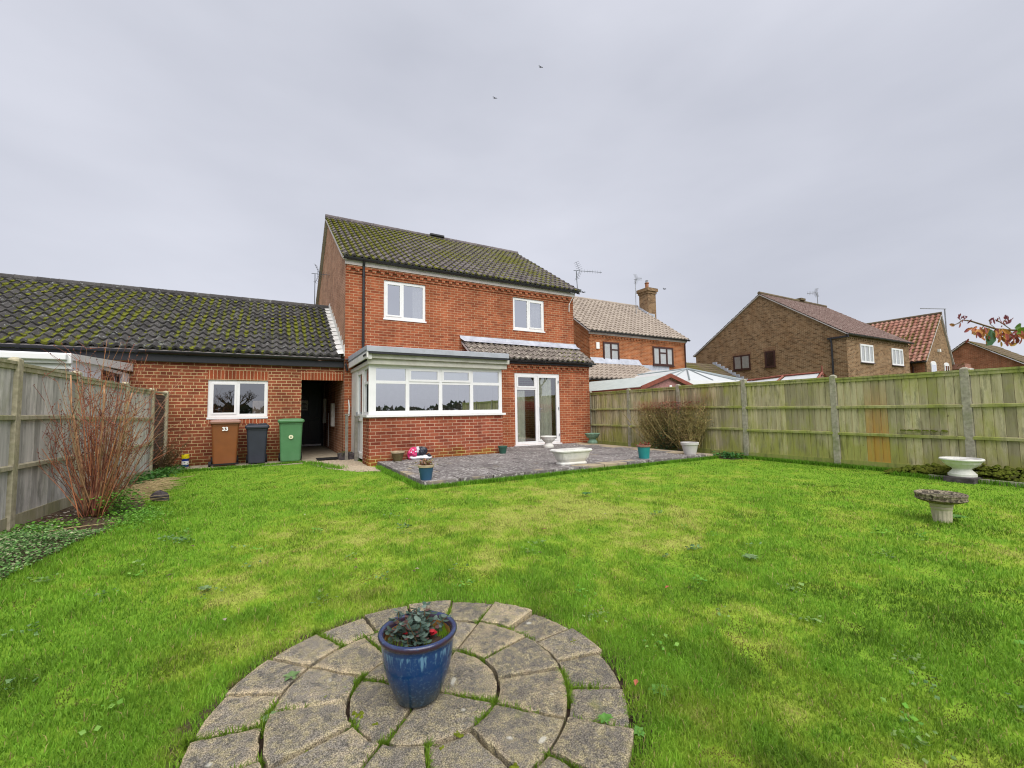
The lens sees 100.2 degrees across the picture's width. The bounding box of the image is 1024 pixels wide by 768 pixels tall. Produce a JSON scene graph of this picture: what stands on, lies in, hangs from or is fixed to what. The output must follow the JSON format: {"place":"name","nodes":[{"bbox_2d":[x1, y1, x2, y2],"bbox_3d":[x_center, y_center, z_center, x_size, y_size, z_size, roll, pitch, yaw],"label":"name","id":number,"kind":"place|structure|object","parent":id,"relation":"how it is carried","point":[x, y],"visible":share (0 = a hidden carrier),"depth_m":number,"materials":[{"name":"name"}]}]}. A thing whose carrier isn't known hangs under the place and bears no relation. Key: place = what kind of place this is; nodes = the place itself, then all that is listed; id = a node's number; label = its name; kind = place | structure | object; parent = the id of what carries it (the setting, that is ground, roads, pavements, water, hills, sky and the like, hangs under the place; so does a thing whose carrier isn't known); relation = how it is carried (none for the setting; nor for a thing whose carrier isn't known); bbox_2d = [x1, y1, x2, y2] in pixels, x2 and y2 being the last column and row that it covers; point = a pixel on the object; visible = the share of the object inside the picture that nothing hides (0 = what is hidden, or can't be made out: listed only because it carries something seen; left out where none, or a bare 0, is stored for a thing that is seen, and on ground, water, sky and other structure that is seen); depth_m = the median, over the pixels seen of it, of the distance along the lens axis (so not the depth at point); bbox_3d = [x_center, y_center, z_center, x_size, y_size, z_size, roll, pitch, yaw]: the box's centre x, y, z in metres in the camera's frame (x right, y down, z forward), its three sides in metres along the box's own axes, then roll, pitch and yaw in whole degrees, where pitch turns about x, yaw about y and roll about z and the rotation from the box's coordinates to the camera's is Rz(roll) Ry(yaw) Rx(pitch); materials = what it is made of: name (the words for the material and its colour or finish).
{"place":"outdoors","nodes":[
{"label":"outdoors","id":0,"kind":"place"},
{"bbox_2d":[170,460,302,471],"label":"path","id":1,"kind":"structure","parent":0,"point":[206,466],"depth_m":9.88,"materials":[{"name":"concrete"}]},
{"bbox_2d":[181,454,189,466],"bbox_3d":[-7.370,1.730,9.661,0.148,0.277,0.148,1,-4,-29],"label":"tub","id":2,"kind":"object","parent":1,"relation":"on","point":[185,460],"visible":0.77,"depth_m":9.61,"materials":[{"name":"plastic"}]},
{"bbox_2d":[208,419,240,466],"bbox_3d":[-6.588,1.339,9.834,0.605,1.058,0.585,2,-4,-33],"label":"wheelie bin","id":3,"kind":"object","parent":1,"relation":"on","point":[225,432],"visible":1,"depth_m":9.64,"materials":[{"name":"brown plastic"}]},
{"bbox_2d":[245,423,268,463],"bbox_3d":[-6.059,1.408,10.177,0.500,0.948,0.554,1,-4,-29],"label":"wheelie bin","id":4,"kind":"object","parent":1,"relation":"on","point":[256,441],"visible":0.99,"depth_m":10.00,"materials":[{"name":"black plastic"}]},
{"bbox_2d":[278,418,304,461],"bbox_3d":[-5.439,1.370,10.525,0.590,1.048,0.594,1,-4,-29],"label":"wheelie bin","id":5,"kind":"object","parent":1,"relation":"on","point":[290,430],"visible":1,"depth_m":10.32,"materials":[{"name":"green plastic"}]},
{"bbox_2d":[301,446,336,460],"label":"passage floor","id":6,"kind":"structure","parent":0,"point":[310,453],"depth_m":12.38,"materials":[{"name":"concrete"}]},
{"bbox_2d":[316,457,337,459],"bbox_3d":[-4.628,1.880,10.839,0.580,0.016,0.420,1,-4,-29],"label":"doormat","id":7,"kind":"object","parent":6,"relation":"on","point":[325,458],"visible":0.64,"depth_m":10.73,"materials":[{"name":"black rubber"}]},
{"bbox_2d":[305,459,379,471],"bbox_3d":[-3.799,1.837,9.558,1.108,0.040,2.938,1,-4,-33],"label":"gravel path","id":8,"kind":"structure","parent":0,"point":[344,463],"depth_m":9.67,"materials":[{"name":"beige gravel"}]},
{"bbox_2d":[337,451,353,459],"bbox_3d":[-4.175,1.789,10.768,0.373,0.237,0.519,1,-4,-29],"label":"planter","id":9,"kind":"object","parent":8,"relation":"on","point":[340,456],"visible":0.8,"depth_m":10.73,"materials":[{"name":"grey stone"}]},
{"bbox_2d":[344,414,348,459],"bbox_3d":[-4.130,1.346,10.687,0.100,1.210,0.100,1,-4,-29],"label":"timber post","id":10,"kind":"object","parent":8,"relation":"on","point":[346,436],"visible":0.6,"depth_m":10.66,"materials":[{"name":"grey wood"}]},
{"bbox_2d":[354,415,358,460],"bbox_3d":[-3.810,1.352,10.464,0.100,1.160,0.100,1,-4,-29],"label":"timber post","id":11,"kind":"object","parent":8,"relation":"on","point":[356,440],"visible":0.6,"depth_m":10.44,"materials":[{"name":"grey wood"}]},
{"bbox_2d":[0,455,1023,767],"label":"lawn","id":12,"kind":"structure","parent":0,"point":[964,759],"depth_m":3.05,"materials":[{"name":"green plant"}]},
{"bbox_2d":[0,523,104,579],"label":"ground cover","id":13,"kind":"object","parent":12,"relation":"on","point":[19,537],"visible":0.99,"depth_m":3.67,"materials":[{"name":"green plant"}]},
{"bbox_2d":[0,502,137,538],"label":"leaf litter","id":14,"kind":"object","parent":12,"relation":"on","point":[51,515],"visible":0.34,"depth_m":4.89,"materials":[{"name":"plant"}]},
{"bbox_2d":[31,522,114,533],"bbox_3d":[-4.452,1.460,4.333,0.642,0.032,0.047,2,-5,-40],"label":"dry cane","id":15,"kind":"object","parent":12,"relation":"on","point":[79,526],"visible":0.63,"depth_m":4.36,"materials":[{"name":"plant"}]},
{"bbox_2d":[33,336,193,518],"bbox_3d":[-4.950,0.500,5.269,2.429,2.138,1.133,-1,-4,9],"label":"bare shrub","id":16,"kind":"object","parent":12,"relation":"on","point":[97,474],"visible":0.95,"depth_m":5.06,"materials":[{"name":"brown plant"}]},
{"bbox_2d":[109,475,187,502],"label":"dry stalks","id":17,"kind":"object","parent":12,"relation":"on","point":[161,482],"visible":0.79,"depth_m":6.49,"materials":[{"name":"plant"}]},
{"bbox_2d":[150,490,168,501],"bbox_3d":[-4.824,1.534,5.850,0.225,0.166,0.151,0,-4,-16],"label":"rock","id":18,"kind":"object","parent":12,"relation":"on","point":[161,493],"visible":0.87,"depth_m":5.82,"materials":[{"name":"grey stone"}]},
{"bbox_2d":[152,429,192,470],"bbox_3d":[-7.250,1.397,8.941,0.943,0.932,1.515,1,-4,-29],"label":"brown bush","id":19,"kind":"object","parent":12,"relation":"on","point":[166,460],"visible":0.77,"depth_m":8.94,"materials":[{"name":"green plant"}]},
{"bbox_2d":[198,585,211,589],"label":"weed","id":20,"kind":"object","parent":12,"relation":"on","point":[204,587],"visible":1,"depth_m":2.80,"materials":[{"name":"green plant"}]},
{"bbox_2d":[174,600,637,767],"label":"paved circle","id":21,"kind":"object","parent":12,"relation":"on","point":[521,669],"visible":0.84,"depth_m":1.65,"materials":[{"name":"stone"}]},
{"bbox_2d":[262,711,276,721],"bbox_3d":[-0.911,1.251,1.609,0.056,0.013,0.054,1,-4,-29],"label":"weed","id":22,"kind":"object","parent":21,"relation":"on","point":[266,718],"visible":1,"depth_m":1.61,"materials":[{"name":"green plant"}]},
{"bbox_2d":[283,670,299,680],"bbox_3d":[-0.957,1.267,1.861,0.074,0.015,0.073,1,-4,-29],"label":"weed","id":23,"kind":"object","parent":21,"relation":"on","point":[291,673],"visible":1,"depth_m":1.86,"materials":[{"name":"green plant"}]},
{"bbox_2d":[174,604,638,767],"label":"joint grass","id":24,"kind":"structure","parent":21,"relation":"on","point":[493,701],"depth_m":1.65,"materials":[{"name":"green plant"}]},
{"bbox_2d":[377,601,456,708],"bbox_3d":[-0.379,1.073,1.727,0.313,0.344,0.313,1,-4,-29],"label":"glazed pot","id":25,"kind":"object","parent":21,"relation":"on","point":[417,646],"visible":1,"depth_m":1.64,"materials":[{"name":"ceramic"}]},
{"bbox_2d":[304,628,575,767],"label":"moss cushions","id":26,"kind":"object","parent":21,"relation":"on","point":[456,734],"visible":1,"depth_m":1.52,"materials":[{"name":"green plant"}]},
{"bbox_2d":[597,712,613,723],"bbox_3d":[0.343,1.230,1.575,0.065,0.012,0.056,1,-4,-29],"label":"weed","id":27,"kind":"object","parent":21,"relation":"on","point":[607,717],"visible":1,"depth_m":1.58,"materials":[{"name":"green plant"}]},
{"bbox_2d":[0,451,1023,763],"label":"ground cover","id":28,"kind":"object","parent":12,"relation":"on","point":[156,475],"visible":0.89,"depth_m":4.29,"materials":[{"name":"green plant"}]},
{"bbox_2d":[174,455,1023,489],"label":"edge grass","id":29,"kind":"structure","parent":12,"relation":"on","point":[409,481],"depth_m":8.05,"materials":[{"name":"green plant"}]},
{"bbox_2d":[634,725,644,736],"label":"weed","id":30,"kind":"object","parent":12,"relation":"on","point":[642,733],"visible":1,"depth_m":1.51,"materials":[{"name":"green plant"}]},
{"bbox_2d":[648,684,670,695],"bbox_3d":[0.602,1.245,1.742,0.089,0.019,0.088,-3,-4,34],"label":"weed","id":31,"kind":"object","parent":12,"relation":"on","point":[654,687],"visible":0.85,"depth_m":1.75,"materials":[{"name":"green plant"}]},
{"bbox_2d":[652,423,683,449],"bbox_3d":[4.093,1.302,11.268,0.608,1.035,1.390,1,-4,-29],"label":"evergreen sprig","id":32,"kind":"object","parent":12,"relation":"on","point":[667,443],"visible":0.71,"depth_m":11.28,"materials":[{"name":"green plant"}]},
{"bbox_2d":[623,391,714,448],"bbox_3d":[3.912,0.911,11.234,1.312,1.651,2.425,1,-4,-29],"label":"twiggy shrub","id":33,"kind":"object","parent":12,"relation":"on","point":[690,436],"visible":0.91,"depth_m":11.15,"materials":[{"name":"brown plant"}]},
{"bbox_2d":[743,553,757,558],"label":"weed","id":34,"kind":"object","parent":12,"relation":"on","point":[750,556],"visible":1,"depth_m":3.22,"materials":[{"name":"green plant"}]},
{"bbox_2d":[913,489,968,522],"bbox_3d":[4.248,1.226,4.237,0.390,0.298,0.390,1,-4,-29],"label":"birdbath","id":35,"kind":"object","parent":12,"relation":"on","point":[942,503],"visible":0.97,"depth_m":4.18,"materials":[{"name":"beige stone"}]},
{"bbox_2d":[883,463,1023,482],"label":"moss bank","id":36,"kind":"structure","parent":12,"relation":"on","point":[1004,474],"depth_m":6.45,"materials":[{"name":"green plant"}]},
{"bbox_2d":[953,514,968,518],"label":"weed","id":37,"kind":"object","parent":12,"relation":"on","point":[956,516],"visible":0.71,"depth_m":4.25,"materials":[{"name":"green plant"}]},
{"bbox_2d":[943,475,982,483],"bbox_3d":[6.758,1.437,6.418,0.360,0.104,0.340,1,-4,-29],"label":"plinth block","id":38,"kind":"object","parent":12,"relation":"on","point":[947,478],"depth_m":6.31,"materials":[{"name":"grey stone"}]},
{"bbox_2d":[939,456,984,477],"bbox_3d":[6.755,1.250,6.430,0.490,0.270,0.490,1,-4,-29],"label":"garden urn","id":39,"kind":"object","parent":38,"relation":"on","point":[963,467],"visible":1,"depth_m":6.33,"materials":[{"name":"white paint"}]},
{"bbox_2d":[928,474,1023,486],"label":"kerb","id":40,"kind":"structure","parent":12,"relation":"on","point":[988,480],"depth_m":6.16,"materials":[{"name":"concrete"}]},
{"bbox_2d":[0,0,1023,363],"label":"sky","id":41,"kind":"structure","parent":0,"point":[868,155],"materials":[{"name":"grey"}]},
{"bbox_2d":[377,442,712,484],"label":"patio","id":42,"kind":"structure","parent":0,"point":[523,460],"depth_m":8.91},
{"bbox_2d":[391,451,404,460],"bbox_3d":[-2.521,1.590,9.448,0.305,0.215,0.305,1,-4,-29],"label":"plant pot","id":43,"kind":"object","parent":42,"relation":"on","point":[397,455],"visible":1,"depth_m":9.35,"materials":[{"name":"ceramic"}]},
{"bbox_2d":[407,446,431,459],"bbox_3d":[-2.090,1.561,9.755,0.574,0.297,0.230,1,-4,-29],"label":"compost bag","id":44,"kind":"object","parent":42,"relation":"on","point":[416,453],"visible":1,"depth_m":9.67,"materials":[{"name":"white plastic"}]},
{"bbox_2d":[415,458,436,480],"bbox_3d":[-1.339,1.334,6.723,0.312,0.341,0.332,-3,-4,24],"label":"plant pot","id":45,"kind":"object","parent":42,"relation":"on","point":[425,471],"visible":1,"depth_m":6.67,"materials":[{"name":"blue ceramic"}]},
{"bbox_2d":[498,446,506,453],"bbox_3d":[-0.234,1.651,10.767,0.240,0.190,0.240,1,-4,-29],"label":"plant pot","id":46,"kind":"object","parent":42,"relation":"on","point":[502,449],"visible":1,"depth_m":10.68,"materials":[{"name":"green ceramic"}]},
{"bbox_2d":[540,436,556,447],"bbox_3d":[1.051,1.661,12.318,0.470,0.330,0.470,1,-4,-29],"label":"garden urn","id":47,"kind":"object","parent":42,"relation":"on","point":[548,440],"visible":1,"depth_m":12.18,"materials":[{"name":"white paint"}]},
{"bbox_2d":[550,448,591,464],"bbox_3d":[1.175,1.433,8.471,0.854,0.289,0.448,1,-4,-29],"label":"planter trough","id":48,"kind":"object","parent":42,"relation":"on","point":[568,456],"visible":1,"depth_m":8.32,"materials":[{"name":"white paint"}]},
{"bbox_2d":[585,433,599,443],"bbox_3d":[2.562,1.728,13.648,0.490,0.320,0.490,1,-4,-29],"label":"garden urn","id":49,"kind":"object","parent":42,"relation":"on","point":[592,437],"visible":0.98,"depth_m":13.51,"materials":[{"name":"stone"}]},
{"bbox_2d":[635,441,650,458],"bbox_3d":[2.828,1.417,9.219,0.321,0.365,0.342,1,-4,-29],"label":"plant pot","id":50,"kind":"object","parent":42,"relation":"on","point":[643,450],"visible":1,"depth_m":9.13,"materials":[{"name":"teal ceramic"}]},
{"bbox_2d":[680,442,698,454],"bbox_3d":[4.130,1.488,9.948,0.403,0.275,0.403,1,-4,-29],"label":"plant pot","id":51,"kind":"object","parent":42,"relation":"on","point":[689,448],"visible":1,"depth_m":9.82,"materials":[{"name":"white plastic"}]},
{"bbox_2d":[949,313,1023,346],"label":"berberis branch","id":52,"kind":"object","parent":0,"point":[1008,335],"visible":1,"depth_m":1.04,"materials":[{"name":"red plant"}]},
{"label":"ground","id":53,"kind":"structure","parent":0,"visible":0},
{"bbox_2d":[0,351,132,382],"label":"garden room","id":54,"kind":"object","parent":53,"relation":"on","point":[45,359],"visible":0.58,"depth_m":6.66,"materials":[{"name":"white plastic"}]},
{"bbox_2d":[101,370,119,382],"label":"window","id":55,"kind":"structure","parent":54,"relation":"in","point":[115,376],"depth_m":8.52,"materials":[{"name":"brown glass"}]},
{"bbox_2d":[0,357,168,532],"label":"timber fence","id":56,"kind":"object","parent":53,"relation":"on","point":[30,490],"visible":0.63,"depth_m":5.07,"materials":[{"name":"grey wood"}]},
{"bbox_2d":[0,273,344,468],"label":"garage","id":57,"kind":"structure","parent":53,"relation":"on","point":[245,360],"depth_m":10.65,"materials":[{"name":"brown brick"}]},
{"bbox_2d":[206,380,267,418],"bbox_3d":[-6.647,0.378,10.414,1.250,0.935,0.110,1,-4,-29],"label":"window","id":58,"kind":"structure","parent":57,"relation":"in","point":[236,415],"depth_m":10.37,"materials":[{"name":"white plastic"}]},
{"bbox_2d":[301,384,321,445],"bbox_3d":[-7.294,1.098,15.275,0.910,2.210,0.152,1,-4,-29],"label":"door","id":59,"kind":"structure","parent":57,"relation":"in","point":[311,394],"depth_m":15.35,"materials":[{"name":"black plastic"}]},
{"bbox_2d":[316,214,595,466],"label":"brick house","id":60,"kind":"structure","parent":53,"relation":"on","point":[454,347],"depth_m":12.78,"materials":[{"name":"brick"}]},
{"bbox_2d":[312,265,325,303],"bbox_3d":[-6.646,-3.392,14.901,0.668,1.582,0.280,-1,-4,0],"label":"television aerial","id":61,"kind":"object","parent":60,"relation":"attached to","point":[320,274],"visible":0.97,"depth_m":14.92,"materials":[{"name":"metal"}]},
{"bbox_2d":[356,368,363,458],"bbox_3d":[-3.681,0.711,10.422,0.120,2.170,0.820,1,-4,-29],"label":"side door","id":62,"kind":"structure","parent":60,"relation":"in","point":[360,394],"depth_m":10.45,"materials":[{"name":"white plastic"}]},
{"bbox_2d":[363,364,372,414],"bbox_3d":[-3.285,0.143,9.789,0.070,1.130,0.740,1,-4,-29],"label":"bay window","id":63,"kind":"structure","parent":60,"relation":"in","point":[365,412],"depth_m":9.82,"materials":[{"name":"white plastic"}]},
{"bbox_2d":[383,280,425,322],"bbox_3d":[-3.097,-2.367,12.384,1.250,1.135,0.110,1,-4,-29],"label":"window","id":64,"kind":"structure","parent":60,"relation":"in","point":[402,301],"depth_m":12.38,"materials":[{"name":"white plastic"}]},
{"bbox_2d":[368,364,501,414],"bbox_3d":[-1.726,0.151,10.287,3.325,1.130,0.082,1,-4,-29],"label":"bay window","id":65,"kind":"structure","parent":60,"relation":"in","point":[397,390],"depth_m":10.20,"materials":[{"name":"white plastic"}]},
{"bbox_2d":[513,297,544,332],"bbox_3d":[0.554,-2.312,14.438,1.270,1.115,0.110,1,-4,-29],"label":"window","id":66,"kind":"structure","parent":60,"relation":"in","point":[528,314],"depth_m":14.43,"materials":[{"name":"white plastic"}]},
{"bbox_2d":[514,373,561,445],"bbox_3d":[0.803,0.792,13.433,1.750,2.245,0.155,1,-4,-29],"label":"french door","id":67,"kind":"structure","parent":60,"relation":"in","point":[542,387],"depth_m":13.45,"materials":[{"name":"white plastic"}]},
{"bbox_2d":[569,262,601,304],"bbox_3d":[2.718,-3.474,15.569,1.556,1.844,0.287,1,-4,-29],"label":"television aerial","id":68,"kind":"object","parent":60,"relation":"attached to","point":[579,276],"visible":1,"depth_m":15.39,"materials":[{"name":"metal"}]},
{"bbox_2d":[573,280,690,381],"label":"neighbour house","id":69,"kind":"structure","parent":53,"relation":"on","point":[614,340],"depth_m":24.62,"materials":[{"name":"orange brick"}]},
{"bbox_2d":[603,342,619,359],"bbox_3d":[5.396,-1.708,23.265,1.140,1.120,0.050,1,-4,-29],"label":"window","id":70,"kind":"structure","parent":69,"relation":"in","point":[610,349],"depth_m":23.25,"materials":[{"name":"white glass"}]},
{"bbox_2d":[633,274,639,313],"bbox_3d":[8.283,-5.940,28.014,0.299,2.684,0.795,1,-4,-29],"label":"television aerial","id":71,"kind":"object","parent":69,"relation":"on","point":[635,287],"visible":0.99,"depth_m":28.24,"materials":[{"name":"grey metal"}]},
{"bbox_2d":[652,346,674,366],"bbox_3d":[8.930,-1.605,25.220,1.800,1.145,0.100,1,-4,-29],"label":"window","id":72,"kind":"structure","parent":69,"relation":"in","point":[662,356],"depth_m":25.25,"materials":[{"name":"white glass"}]},
{"bbox_2d":[589,373,693,391],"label":"roof","id":73,"kind":"structure","parent":53,"relation":"on","point":[661,381],"depth_m":14.15,"materials":[{"name":"white"}]},
{"bbox_2d":[599,368,748,383],"bbox_3d":[8.700,0.721,21.154,6.532,3.300,6.550,1,-4,-29],"label":"conservatory","id":74,"kind":"object","parent":53,"relation":"on","point":[693,376],"visible":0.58,"depth_m":19.74,"materials":[{"name":"white plastic"}]},
{"bbox_2d":[747,366,826,382],"bbox_3d":[7.756,0.714,12.693,1.419,2.260,2.731,1,-4,-29],"label":"lean to","id":75,"kind":"object","parent":53,"relation":"on","point":[819,374],"visible":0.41,"depth_m":12.16,"materials":[{"name":"white plastic"}]},
{"bbox_2d":[686,291,913,380],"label":"neighbour house","id":76,"kind":"structure","parent":53,"relation":"on","point":[761,334],"depth_m":27.30,"materials":[{"name":"brown brick"}]},
{"bbox_2d":[733,354,750,370],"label":"window","id":77,"kind":"structure","parent":76,"relation":"in","point":[741,362],"depth_m":29.44,"materials":[{"name":"white glass"}]},
{"bbox_2d":[764,350,775,367],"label":"window","id":78,"kind":"structure","parent":76,"relation":"in","point":[770,362],"depth_m":27.78,"materials":[{"name":"brown wood"}]},
{"bbox_2d":[807,288,818,303],"bbox_3d":[22.447,-6.539,31.885,1.306,1.336,0.294,1,-4,-29],"label":"television aerial","id":79,"kind":"object","parent":76,"relation":"on","point":[817,294],"visible":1,"depth_m":32.10,"materials":[{"name":"grey metal"}]},
{"bbox_2d":[860,344,875,363],"bbox_3d":[20.930,-1.762,25.208,1.700,1.125,0.100,1,-4,-29],"label":"window","id":80,"kind":"structure","parent":76,"relation":"in","point":[866,351],"depth_m":25.24,"materials":[{"name":"white plastic"}]},
{"bbox_2d":[891,348,904,366],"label":"window","id":81,"kind":"structure","parent":76,"relation":"in","point":[897,354],"depth_m":27.29,"materials":[{"name":"white plastic"}]},
{"bbox_2d":[589,366,1023,478],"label":"timber fence","id":82,"kind":"object","parent":53,"relation":"on","point":[865,420],"visible":0.79,"depth_m":8.08,"materials":[{"name":"wood"}]},
{"bbox_2d":[900,429,947,431],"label":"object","id":83,"kind":"object","parent":82,"relation":"attached to","point":[923,430],"visible":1,"depth_m":7.19,"materials":[{"name":"wood"}]},
{"bbox_2d":[866,312,954,372],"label":"neighbour house","id":84,"kind":"structure","parent":53,"relation":"on","point":[930,347],"depth_m":30.92,"materials":[{"name":"tile"}]},
{"bbox_2d":[920,308,947,335],"bbox_3d":[32.905,-4.325,33.344,2.320,3.180,0.083,0,-4,-7],"label":"television aerial","id":85,"kind":"object","parent":84,"relation":"attached to","point":[944,315],"visible":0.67,"depth_m":33.48,"materials":[{"name":"grey metal"}]},
{"bbox_2d":[931,361,936,371],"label":"window","id":86,"kind":"structure","parent":84,"relation":"in","point":[933,364],"depth_m":29.76,"materials":[{"name":"white plastic"}]},
{"bbox_2d":[944,363,949,370],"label":"window","id":87,"kind":"structure","parent":84,"relation":"in","point":[946,365],"depth_m":30.96,"materials":[{"name":"white plastic"}]},
{"bbox_2d":[952,363,972,369],"bbox_3d":[33.368,0.618,32.160,1.500,4.150,1.700,1,-4,-29],"label":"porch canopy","id":88,"kind":"object","parent":53,"relation":"on","point":[956,366],"visible":0.17,"depth_m":31.59,"materials":[{"name":"red tile"}]},
{"bbox_2d":[951,340,1023,368],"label":"neighbour house","id":89,"kind":"structure","parent":53,"relation":"on","point":[975,355],"depth_m":34.77,"materials":[{"name":"brick"}]}
]}

